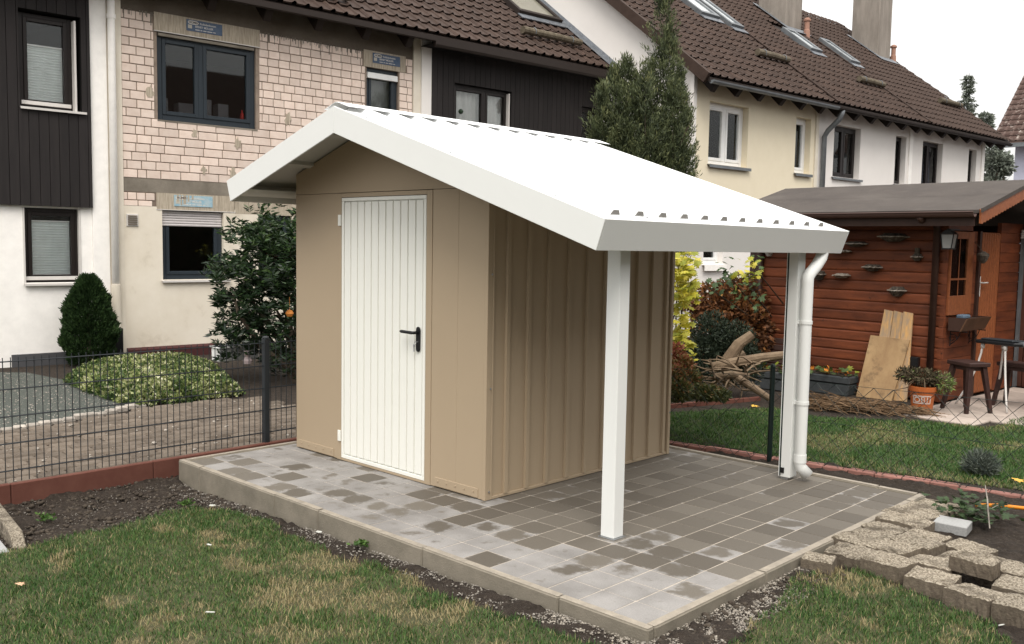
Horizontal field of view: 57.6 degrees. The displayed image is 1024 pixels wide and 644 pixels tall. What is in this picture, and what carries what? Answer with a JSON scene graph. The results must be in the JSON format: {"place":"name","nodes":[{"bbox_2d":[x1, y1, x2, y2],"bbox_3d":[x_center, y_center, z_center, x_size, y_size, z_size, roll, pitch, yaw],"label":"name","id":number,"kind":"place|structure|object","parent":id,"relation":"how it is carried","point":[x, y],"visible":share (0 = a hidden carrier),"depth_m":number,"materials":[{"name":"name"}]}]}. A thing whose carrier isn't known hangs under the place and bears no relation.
{"place":"outdoors","nodes":[
{"label":"outdoors","id":0,"kind":"place"},
{"bbox_2d":[0,396,295,483],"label":"cobbled path","id":1,"kind":"structure","parent":0,"point":[194,411],"depth_m":8.33,"materials":[{"name":"stone"}]},
{"bbox_2d":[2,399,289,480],"bbox_3d":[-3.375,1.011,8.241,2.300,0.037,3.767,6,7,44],"label":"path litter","id":2,"kind":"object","parent":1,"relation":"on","point":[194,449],"visible":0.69,"depth_m":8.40,"materials":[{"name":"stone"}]},
{"bbox_2d":[0,338,1023,643],"bbox_3d":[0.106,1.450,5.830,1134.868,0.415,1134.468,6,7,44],"label":"ground","id":3,"kind":"structure","parent":0,"point":[1002,536],"depth_m":6.18,"materials":[{"name":"soil"}]},
{"bbox_2d":[0,503,25,548],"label":"edge stone","id":4,"kind":"object","parent":3,"relation":"on","point":[11,532],"visible":0.54,"depth_m":5.64,"materials":[{"name":"beige stone"}]},
{"bbox_2d":[35,512,56,520],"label":"weed","id":5,"kind":"object","parent":3,"relation":"on","point":[45,517],"visible":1,"depth_m":6.05,"materials":[{"name":"green plant"}]},
{"bbox_2d":[0,0,123,367],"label":"terraced house","id":6,"kind":"structure","parent":3,"relation":"on","point":[59,226],"depth_m":12.88,"materials":[{"name":"white paint"}]},
{"bbox_2d":[22,207,81,285],"bbox_3d":[-6.384,-1.043,12.945,0.765,1.065,0.200,-3,6,-42],"label":"window","id":7,"kind":"structure","parent":6,"relation":"in","point":[51,249],"depth_m":12.99,"materials":[{"name":"white glass"}]},
{"bbox_2d":[18,11,86,114],"bbox_3d":[-6.304,-3.523,12.738,0.840,1.295,0.250,-3,6,-42],"label":"window","id":8,"kind":"structure","parent":6,"relation":"in","point":[48,82],"depth_m":12.80,"materials":[{"name":"white glass"}]},
{"bbox_2d":[0,372,127,427],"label":"asphalt yard","id":9,"kind":"structure","parent":3,"relation":"on","point":[31,398],"depth_m":10.14,"materials":[{"name":"grey asphalt"}]},
{"bbox_2d":[0,373,117,424],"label":"yard chippings","id":10,"kind":"object","parent":9,"relation":"on","point":[43,400],"visible":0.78,"depth_m":10.04,"materials":[{"name":"stone"}]},
{"bbox_2d":[57,272,121,365],"bbox_3d":[-5.890,-0.047,12.931,0.885,1.311,0.866,6,7,44],"label":"thuja","id":11,"kind":"object","parent":3,"relation":"on","point":[95,324],"visible":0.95,"depth_m":12.71,"materials":[{"name":"green plant"}]},
{"bbox_2d":[2,477,245,546],"bbox_3d":[-2.707,1.285,6.186,1.238,0.043,1.534,6,7,44],"label":"bed grit","id":12,"kind":"object","parent":3,"relation":"on","point":[106,508],"visible":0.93,"depth_m":6.36,"materials":[{"name":"grey gravel"}]},
{"bbox_2d":[0,475,254,549],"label":"soil clods","id":13,"kind":"object","parent":3,"relation":"on","point":[48,531],"visible":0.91,"depth_m":6.38,"materials":[{"name":"brown soil"}]},
{"bbox_2d":[0,336,296,482],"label":"fence","id":14,"kind":"object","parent":3,"relation":"on","point":[266,365],"visible":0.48,"depth_m":7.13,"materials":[{"name":"grey metal"}]},
{"bbox_2d":[0,437,296,504],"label":"red edging","id":15,"kind":"object","parent":3,"relation":"on","point":[19,492],"visible":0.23,"depth_m":6.77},
{"bbox_2d":[62,351,245,406],"bbox_3d":[-4.397,0.620,11.542,3.422,0.306,2.092,6,7,44],"label":"ground cover","id":16,"kind":"object","parent":3,"relation":"on","point":[172,364],"visible":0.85,"depth_m":10.64,"materials":[{"name":"green plant"}]},
{"bbox_2d":[210,345,258,361],"bbox_3d":[-3.562,0.394,12.000,0.260,0.190,0.600,6,7,44],"label":"white tub","id":17,"kind":"object","parent":3,"relation":"on","point":[214,353],"visible":0.42,"depth_m":11.84,"materials":[{"name":"white plastic"}]},
{"bbox_2d":[199,203,295,382],"bbox_3d":[-2.805,-0.522,11.798,2.292,2.605,2.707,0,5,-13],"label":"laurel bush","id":18,"kind":"object","parent":3,"relation":"on","point":[261,237],"visible":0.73,"depth_m":11.50,"materials":[{"name":"green plant"}]},
{"bbox_2d":[115,0,435,354],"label":"terraced house","id":19,"kind":"structure","parent":3,"relation":"on","point":[213,97],"depth_m":14.45,"materials":[{"name":"brick"}]},
{"bbox_2d":[161,210,230,282],"bbox_3d":[-4.866,-1.156,14.291,1.075,1.080,0.200,-3,6,-42],"label":"window","id":20,"kind":"structure","parent":19,"relation":"in","point":[179,218],"depth_m":14.21,"materials":[{"name":"grey glass"}]},
{"bbox_2d":[157,32,257,130],"bbox_3d":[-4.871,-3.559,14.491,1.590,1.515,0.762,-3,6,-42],"label":"window","id":21,"kind":"structure","parent":19,"relation":"in","point":[199,112],"depth_m":14.20,"materials":[{"name":"black glass"}]},
{"bbox_2d":[258,215,289,277],"bbox_3d":[-3.909,-1.136,15.213,0.600,1.200,0.082,-3,6,-42],"label":"window","id":22,"kind":"structure","parent":19,"relation":"in","point":[286,217],"depth_m":15.25,"materials":[{"name":"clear glass"}]},
{"bbox_2d":[366,67,397,109],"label":"window","id":23,"kind":"structure","parent":19,"relation":"in","point":[381,85],"depth_m":16.43,"materials":[{"name":"black glass"}]},
{"bbox_2d":[346,538,368,546],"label":"weed","id":24,"kind":"object","parent":3,"relation":"on","point":[360,542],"visible":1,"depth_m":5.49,"materials":[{"name":"green plant"}]},
{"bbox_2d":[163,483,808,643],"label":"kerb grit","id":25,"kind":"object","parent":3,"relation":"on","point":[473,585],"visible":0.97,"depth_m":4.75,"materials":[{"name":"grey gravel"}]},
{"bbox_2d":[0,503,1015,643],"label":"lawn","id":26,"kind":"structure","parent":3,"relation":"on","point":[119,595],"depth_m":4.60,"materials":[{"name":"plant"}]},
{"bbox_2d":[656,567,845,643],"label":"kerb soil clods","id":27,"kind":"object","parent":26,"relation":"on","point":[709,619],"visible":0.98,"depth_m":4.52,"materials":[{"name":"brown soil"}]},
{"bbox_2d":[404,0,616,138],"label":"terraced house","id":28,"kind":"structure","parent":3,"relation":"on","point":[536,65],"depth_m":18.22,"materials":[{"name":"black wood"}]},
{"bbox_2d":[454,84,509,126],"bbox_3d":[-0.634,-3.787,17.850,1.405,1.360,0.253,-3,6,-42],"label":"window","id":29,"kind":"structure","parent":28,"relation":"in","point":[474,104],"depth_m":17.88,"materials":[{"name":"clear glass"}]},
{"bbox_2d":[581,107,592,138],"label":"window","id":30,"kind":"structure","parent":28,"relation":"in","point":[584,110],"depth_m":19.75,"materials":[{"name":"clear glass"}]},
{"bbox_2d":[179,441,925,643],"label":"patio","id":31,"kind":"structure","parent":3,"relation":"on","point":[703,532],"depth_m":5.75,"materials":[{"name":"concrete"}]},
{"bbox_2d":[227,102,848,540],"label":"garden shed","id":32,"kind":"structure","parent":31,"relation":"on","point":[485,312],"depth_m":6.58,"materials":[{"name":"beige paint"}]},
{"bbox_2d":[338,195,426,480],"bbox_3d":[-0.982,0.088,6.831,1.016,2.002,0.106,6,7,44],"label":"door","id":33,"kind":"structure","parent":32,"relation":"in","point":[384,239],"depth_m":6.81,"materials":[{"name":"white plastic"}]},
{"bbox_2d":[578,0,701,259],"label":"evergreen tree","id":34,"kind":"object","parent":3,"relation":"on","point":[632,117],"visible":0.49,"depth_m":14.82,"materials":[{"name":"green plant"}]},
{"bbox_2d":[529,567,817,643],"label":"corner grit","id":35,"kind":"object","parent":3,"relation":"on","point":[620,640],"visible":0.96,"depth_m":4.41,"materials":[{"name":"grey gravel"}]},
{"bbox_2d":[672,252,702,363],"bbox_3d":[1.698,0.058,9.980,0.570,1.800,2.782,1,5,3],"label":"yellow shrub","id":36,"kind":"object","parent":3,"relation":"on","point":[686,292],"visible":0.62,"depth_m":9.17,"materials":[{"name":"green plant"}]},
{"bbox_2d":[545,0,839,336],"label":"terraced house","id":37,"kind":"structure","parent":3,"relation":"on","point":[760,109],"depth_m":19.49,"materials":[{"name":"beige paint"}]},
{"bbox_2d":[703,252,726,270],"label":"window","id":38,"kind":"structure","parent":37,"relation":"in","point":[708,257],"depth_m":18.87,"materials":[{"name":"white glass"}]},
{"bbox_2d":[708,102,750,171],"bbox_3d":[4.327,-3.751,18.932,1.420,1.300,0.353,-3,6,-42],"label":"window","id":39,"kind":"structure","parent":37,"relation":"in","point":[725,122],"depth_m":18.97,"materials":[{"name":"white glass"}]},
{"bbox_2d":[794,118,812,177],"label":"window","id":40,"kind":"structure","parent":37,"relation":"in","point":[800,123],"depth_m":20.87,"materials":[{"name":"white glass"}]},
{"bbox_2d":[671,341,732,404],"bbox_3d":[1.762,0.556,9.420,0.657,0.883,2.589,1,5,6],"label":"red green shrub","id":41,"kind":"object","parent":3,"relation":"on","point":[679,357],"visible":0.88,"depth_m":8.34,"materials":[{"name":"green plant"}]},
{"bbox_2d":[670,396,760,408],"bbox_3d":[2.275,0.937,10.461,1.323,0.120,0.050,-2,5,-28],"label":"border edging","id":42,"kind":"object","parent":3,"relation":"on","point":[694,403],"visible":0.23,"depth_m":10.43,"materials":[{"name":"red brick"}]},
{"bbox_2d":[685,309,767,388],"bbox_3d":[3.017,0.323,11.485,0.855,1.050,2.957,5,6,37],"label":"dark conifer","id":43,"kind":"object","parent":3,"relation":"on","point":[715,343],"visible":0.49,"depth_m":10.67,"materials":[{"name":"green plant"}]},
{"bbox_2d":[683,272,779,354],"bbox_3d":[3.739,0.036,12.856,2.908,1.454,1.416,-1,5,-25],"label":"autumn hedge","id":44,"kind":"object","parent":3,"relation":"on","point":[710,302],"visible":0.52,"depth_m":12.28,"materials":[{"name":"brown plant"}]},
{"bbox_2d":[705,255,782,323],"bbox_3d":[3.115,-0.032,12.066,0.934,1.686,2.821,4,6,34],"label":"broad leaved bush","id":45,"kind":"object","parent":3,"relation":"on","point":[730,277],"visible":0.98,"depth_m":11.36,"materials":[{"name":"green plant"}]},
{"bbox_2d":[748,362,782,391],"bbox_3d":[3.205,0.663,11.657,0.600,0.350,0.382,5,6,42],"label":"planter trough","id":46,"kind":"object","parent":3,"relation":"on","point":[766,386],"visible":0.27,"depth_m":11.57,"materials":[{"name":"grey plastic"}]},
{"bbox_2d":[763,334,783,368],"bbox_3d":[3.538,0.494,12.128,0.155,0.620,0.620,-3,6,-42],"label":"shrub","id":47,"kind":"object","parent":3,"relation":"on","point":[778,341],"visible":0.06,"depth_m":12.19,"materials":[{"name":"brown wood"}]},
{"bbox_2d":[800,551,836,574],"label":"concrete block","id":48,"kind":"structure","parent":3,"relation":"on","point":[816,560],"depth_m":5.08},
{"bbox_2d":[710,0,932,186],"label":"terraced house","id":49,"kind":"structure","parent":3,"relation":"on","point":[868,128],"depth_m":22.95,"materials":[{"name":"white paint"}]},
{"bbox_2d":[832,126,862,181],"bbox_3d":[7.828,-3.972,22.046,1.360,1.255,0.343,-3,6,-42],"label":"window","id":50,"kind":"structure","parent":49,"relation":"in","point":[844,138],"depth_m":22.10,"materials":[{"name":"black glass"}]},
{"bbox_2d":[894,137,900,183],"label":"window","id":51,"kind":"structure","parent":49,"relation":"in","point":[898,140],"depth_m":23.94,"materials":[{"name":"black glass"}]},
{"bbox_2d":[809,365,858,395],"bbox_3d":[3.866,0.691,11.379,0.710,0.362,0.349,6,7,44],"label":"planter trough","id":52,"kind":"object","parent":3,"relation":"on","point":[832,378],"visible":0.89,"depth_m":11.28,"materials":[{"name":"plastic"}]},
{"bbox_2d":[669,364,1023,494],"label":"chain link fence","id":53,"kind":"object","parent":3,"relation":"on","point":[770,415],"visible":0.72,"depth_m":7.42,"materials":[{"name":"grey metal"}]},
{"bbox_2d":[669,440,1023,498],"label":"brick edging","id":54,"kind":"object","parent":3,"relation":"on","point":[954,486],"visible":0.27,"depth_m":7.33,"materials":[{"name":"red brick"}]},
{"bbox_2d":[824,541,876,568],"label":"concrete block","id":55,"kind":"structure","parent":3,"relation":"on","point":[847,554],"depth_m":5.22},
{"bbox_2d":[831,531,880,546],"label":"concrete block","id":56,"kind":"structure","parent":3,"relation":"on","point":[852,537],"depth_m":5.43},
{"bbox_2d":[778,389,949,419],"bbox_3d":[3.817,0.867,10.142,1.760,0.208,0.773,2,5,14],"label":"twig pile","id":57,"kind":"object","parent":3,"relation":"on","point":[843,404],"visible":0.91,"depth_m":10.02,"materials":[{"name":"brown wood"}]},
{"bbox_2d":[853,527,895,539],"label":"concrete block","id":58,"kind":"structure","parent":3,"relation":"on","point":[874,532],"depth_m":5.56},
{"bbox_2d":[856,335,909,400],"bbox_3d":[4.398,0.544,11.041,0.535,0.739,0.211,6,7,44],"label":"leaning board","id":59,"kind":"object","parent":3,"relation":"on","point":[884,358],"visible":0.88,"depth_m":11.04,"materials":[{"name":"brown wood"}]},
{"bbox_2d":[860,521,909,534],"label":"concrete block","id":60,"kind":"structure","parent":3,"relation":"on","point":[890,528],"depth_m":5.70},
{"bbox_2d":[749,180,1023,402],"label":"garden cabin","id":61,"kind":"object","parent":3,"relation":"on","point":[939,284],"visible":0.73,"depth_m":11.28,"materials":[{"name":"brown paint"}]},
{"bbox_2d":[845,241,868,246],"bbox_3d":[4.162,-0.946,11.311,0.299,0.066,0.208,4,6,31],"label":"bracket fungus","id":62,"kind":"object","parent":61,"relation":"attached to","point":[856,243],"visible":0.94,"depth_m":11.29},
{"bbox_2d":[861,264,882,270],"bbox_3d":[4.308,-0.650,11.184,0.253,0.082,0.178,5,6,42],"label":"bracket fungus","id":63,"kind":"object","parent":61,"relation":"attached to","point":[872,267],"visible":1,"depth_m":11.16},
{"bbox_2d":[877,233,909,241],"bbox_3d":[4.450,-0.994,10.960,0.233,0.099,0.377,-3,6,-42],"label":"bracket fungus","id":64,"kind":"object","parent":61,"relation":"attached to","point":[893,237],"visible":1,"depth_m":10.92},
{"bbox_2d":[887,286,906,296],"bbox_3d":[4.508,-0.357,10.975,0.177,0.116,0.216,-3,6,-42],"label":"bracket fungus","id":65,"kind":"object","parent":61,"relation":"attached to","point":[894,291],"visible":1,"depth_m":10.95},
{"bbox_2d":[910,356,919,367],"bbox_3d":[4.693,0.467,10.884,0.068,0.120,0.120,-3,6,-42],"label":"wall socket box","id":66,"kind":"object","parent":61,"relation":"attached to","point":[915,361],"visible":0.88,"depth_m":10.85,"materials":[{"name":"black plastic"}]},
{"bbox_2d":[910,248,922,260],"bbox_3d":[4.672,-0.783,10.793,0.142,0.155,0.138,-3,6,-42],"label":"bracket fungus","id":67,"kind":"object","parent":61,"relation":"attached to","point":[916,256],"visible":1,"depth_m":10.78,"materials":[{"name":"brown plant"}]},
{"bbox_2d":[897,231,974,315],"bbox_3d":[5.031,-0.536,11.071,0.670,1.100,0.625,-3,6,-42],"label":"window","id":68,"kind":"structure","parent":61,"relation":"in","point":[960,267],"depth_m":10.83,"materials":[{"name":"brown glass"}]},
{"bbox_2d":[940,229,959,249],"bbox_3d":[4.926,-0.927,10.431,0.283,0.230,0.155,-3,6,-42],"label":"wall lantern","id":69,"kind":"object","parent":61,"relation":"attached to","point":[949,242],"depth_m":10.35,"materials":[{"name":"black plastic"}]},
{"bbox_2d":[948,314,990,345],"bbox_3d":[5.305,0.092,10.810,0.660,0.360,0.221,-3,6,-42],"label":"flower box","id":70,"kind":"object","parent":61,"relation":"attached to","point":[960,323],"visible":1,"depth_m":10.68,"materials":[{"name":"brown paint"}]},
{"bbox_2d":[975,242,988,262],"bbox_3d":[5.519,-0.813,10.919,0.150,0.253,0.150,1,5,3],"label":"hanging feeder","id":71,"kind":"object","parent":61,"relation":"hanging from","point":[982,256],"visible":1,"depth_m":10.88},
{"bbox_2d":[973,232,1000,393],"bbox_3d":[5.820,-0.110,11.419,0.625,1.960,0.109,-3,6,-42],"label":"door","id":72,"kind":"structure","parent":61,"relation":"in","point":[989,272],"depth_m":11.44,"materials":[{"name":"wood"}]},
{"bbox_2d":[860,550,918,584],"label":"concrete block","id":73,"kind":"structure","parent":3,"relation":"on","point":[892,567],"depth_m":5.01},
{"bbox_2d":[866,538,921,557],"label":"concrete block","id":74,"kind":"structure","parent":3,"relation":"on","point":[907,550],"depth_m":5.24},
{"bbox_2d":[879,309,913,401],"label":"leaning planks","id":75,"kind":"object","parent":3,"relation":"on","point":[897,324],"visible":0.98,"depth_m":10.96,"materials":[{"name":"beige wood"}]},
{"bbox_2d":[875,510,934,531],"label":"concrete block","id":76,"kind":"structure","parent":3,"relation":"on","point":[900,519],"depth_m":5.80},
{"bbox_2d":[801,0,1012,183],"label":"terraced house","id":77,"kind":"structure","parent":3,"relation":"on","point":[954,141],"depth_m":26.55,"materials":[{"name":"brown tile"}]},
{"bbox_2d":[921,142,937,182],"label":"window","id":78,"kind":"structure","parent":77,"relation":"in","point":[929,156],"depth_m":25.16,"materials":[{"name":"black glass"}]},
{"bbox_2d":[967,150,971,181],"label":"window","id":79,"kind":"structure","parent":77,"relation":"in","point":[970,152],"depth_m":26.81,"materials":[{"name":"black glass"}]},
{"bbox_2d":[881,505,939,520],"bbox_3d":[2.565,1.280,6.007,0.203,0.127,0.303,-6,9,-36],"label":"concrete block","id":80,"kind":"object","parent":3,"relation":"on","point":[914,512],"depth_m":6.00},
{"bbox_2d":[890,532,945,555],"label":"concrete block","id":81,"kind":"structure","parent":3,"relation":"on","point":[929,546],"depth_m":5.30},
{"bbox_2d":[901,500,954,517],"bbox_3d":[2.727,1.273,6.133,0.201,0.127,0.303,-7,7,-43],"label":"concrete block","id":82,"kind":"object","parent":3,"relation":"on","point":[926,507],"depth_m":6.10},
{"bbox_2d":[904,528,952,542],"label":"concrete block","id":83,"kind":"structure","parent":3,"relation":"on","point":[933,535],"depth_m":5.51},
{"bbox_2d":[903,565,961,600],"bbox_3d":[2.198,1.375,4.870,0.242,0.125,0.205,6,9,40],"label":"concrete block","id":84,"kind":"object","parent":3,"relation":"on","point":[931,583],"depth_m":4.82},
{"bbox_2d":[910,554,961,574],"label":"concrete block","id":85,"kind":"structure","parent":3,"relation":"on","point":[933,562],"depth_m":5.05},
{"bbox_2d":[948,549,1000,580],"bbox_3d":[2.449,1.282,4.936,0.127,0.090,0.229,-8,11,-44],"label":"concrete block","id":86,"kind":"object","parent":85,"relation":"on","point":[975,564],"depth_m":4.90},
{"bbox_2d":[917,498,966,517],"bbox_3d":[2.869,1.279,6.256,0.305,0.125,0.205,6,8,44],"label":"concrete block","id":87,"kind":"object","parent":3,"relation":"on","point":[928,501],"depth_m":6.24,"materials":[{"name":"beige concrete"}]},
{"bbox_2d":[933,515,972,536],"bbox_3d":[2.768,1.281,5.857,0.196,0.060,0.176,6,8,37],"label":"grey paver block","id":88,"kind":"object","parent":3,"relation":"on","point":[958,527],"depth_m":5.81,"materials":[{"name":"grey concrete"}]},
{"bbox_2d":[936,550,975,578],"bbox_3d":[2.508,1.364,5.185,0.204,0.127,0.242,-5,4,-36],"label":"concrete block","id":89,"kind":"object","parent":3,"relation":"on","point":[946,554],"depth_m":5.24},
{"bbox_2d":[901,387,1023,425],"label":"terrace","id":90,"kind":"structure","parent":3,"relation":"on","point":[978,409],"depth_m":10.21,"materials":[{"name":"white tile"}]},
{"bbox_2d":[882,364,956,411],"bbox_3d":[4.441,0.719,10.158,0.779,0.519,0.427,3,5,26],"label":"plant pot","id":91,"kind":"object","parent":90,"relation":"on","point":[913,376],"visible":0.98,"depth_m":10.07,"materials":[{"name":"ceramic"}]},
{"bbox_2d":[940,359,992,413],"bbox_3d":[4.989,0.700,10.210,0.347,0.545,0.407,0,5,-15],"label":"stool","id":92,"kind":"object","parent":90,"relation":"on","point":[968,367],"visible":0.95,"depth_m":10.07,"materials":[{"name":"brown wood"}]},
{"bbox_2d":[955,337,1023,412],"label":"table","id":93,"kind":"object","parent":90,"relation":"on","point":[1004,343],"visible":0.87,"depth_m":10.28,"materials":[{"name":"black plastic"}]},
{"bbox_2d":[991,360,1023,404],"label":"stool","id":94,"kind":"object","parent":90,"relation":"on","point":[1011,365],"visible":0.77,"depth_m":10.60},
{"bbox_2d":[959,75,978,115],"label":"spruce tree","id":95,"kind":"object","parent":3,"relation":"on","point":[966,96],"visible":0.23,"depth_m":47.91,"materials":[{"name":"green plant"}]},
{"bbox_2d":[920,488,1023,523],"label":"green plant","id":96,"kind":"object","parent":3,"relation":"on","point":[963,505],"visible":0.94,"depth_m":6.03,"materials":[{"name":"green plant"}]},
{"bbox_2d":[946,538,997,555],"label":"concrete block","id":97,"kind":"structure","parent":3,"relation":"on","point":[967,545],"depth_m":5.35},
{"bbox_2d":[942,583,1006,619],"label":"concrete block","id":98,"kind":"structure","parent":3,"relation":"on","point":[976,599],"depth_m":4.63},
{"bbox_2d":[978,111,996,128],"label":"garden tree","id":99,"kind":"object","parent":3,"relation":"on","point":[988,118],"visible":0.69,"depth_m":46.81,"materials":[{"name":"green plant"}]},
{"bbox_2d":[975,503,1023,509],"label":"garden hose","id":100,"kind":"object","parent":3,"relation":"on","point":[1016,507],"visible":0.49,"depth_m":6.18,"materials":[{"name":"orange rubber"}]},
{"bbox_2d":[975,554,1023,586],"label":"concrete block","id":101,"kind":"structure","parent":3,"relation":"on","point":[1012,567],"depth_m":4.97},
{"bbox_2d":[983,144,1018,180],"bbox_3d":[17.206,-3.766,33.394,1.377,6.167,1.746,6,7,44],"label":"garden tree","id":102,"kind":"object","parent":3,"relation":"on","point":[999,164],"visible":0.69,"depth_m":33.19,"materials":[{"name":"green plant"}]},
{"bbox_2d":[990,76,1023,243],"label":"house","id":103,"kind":"structure","parent":3,"relation":"on","point":[1011,126],"depth_m":37.70,"materials":[{"name":"tile"}]},
{"bbox_2d":[991,592,1023,628],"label":"concrete block","id":104,"kind":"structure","parent":3,"relation":"on","point":[1007,609],"depth_m":4.48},
{"bbox_2d":[991,574,1023,594],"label":"concrete block","id":105,"kind":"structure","parent":3,"relation":"on","point":[1005,583],"depth_m":4.75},
{"bbox_2d":[670,407,1023,490],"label":"neighbour lawn","id":106,"kind":"structure","parent":0,"point":[890,461],"depth_m":8.39,"materials":[{"name":"plant"}]},
{"bbox_2d":[690,344,769,398],"bbox_3d":[2.150,0.489,9.072,0.968,0.603,0.949,6,7,44],"label":"brushwood","id":107,"kind":"object","parent":106,"relation":"on","point":[722,369],"visible":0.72,"depth_m":8.94,"materials":[{"name":"brown wood"}]},
{"bbox_2d":[714,371,749,379],"bbox_3d":[2.111,0.515,8.959,0.336,0.100,0.095,2,5,10],"label":"log","id":108,"kind":"object","parent":107,"relation":"on","point":[723,376],"visible":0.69,"depth_m":8.93,"materials":[{"name":"brown wood"}]},
{"bbox_2d":[721,331,754,359],"bbox_3d":[2.238,0.295,9.300,0.363,0.416,0.120,1,5,-4],"label":"log","id":109,"kind":"object","parent":107,"relation":"on","point":[734,348],"visible":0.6,"depth_m":9.26,"materials":[{"name":"brown wood"}]},
{"bbox_2d":[712,351,782,367],"bbox_3d":[2.323,0.386,9.124,0.708,0.235,0.100,2,5,12],"label":"log","id":110,"kind":"object","parent":107,"relation":"on","point":[772,356],"visible":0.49,"depth_m":9.08,"materials":[{"name":"brown wood"}]},
{"bbox_2d":[736,375,768,400],"bbox_3d":[2.268,0.619,8.749,0.332,0.229,0.068,3,5,23],"label":"log","id":111,"kind":"object","parent":107,"relation":"on","point":[748,385],"visible":0.79,"depth_m":8.72,"materials":[{"name":"brown wood"}]},
{"bbox_2d":[957,446,1005,475],"bbox_3d":[3.675,1.096,7.298,0.350,0.258,0.341,6,7,44],"label":"lavender shrub","id":112,"kind":"object","parent":106,"relation":"on","point":[985,462],"visible":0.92,"depth_m":7.26,"materials":[{"name":"green plant"}]},
{"bbox_2d":[802,0,1023,179],"label":"sky","id":113,"kind":"structure","parent":0,"point":[942,42],"materials":[{"name":"white"}]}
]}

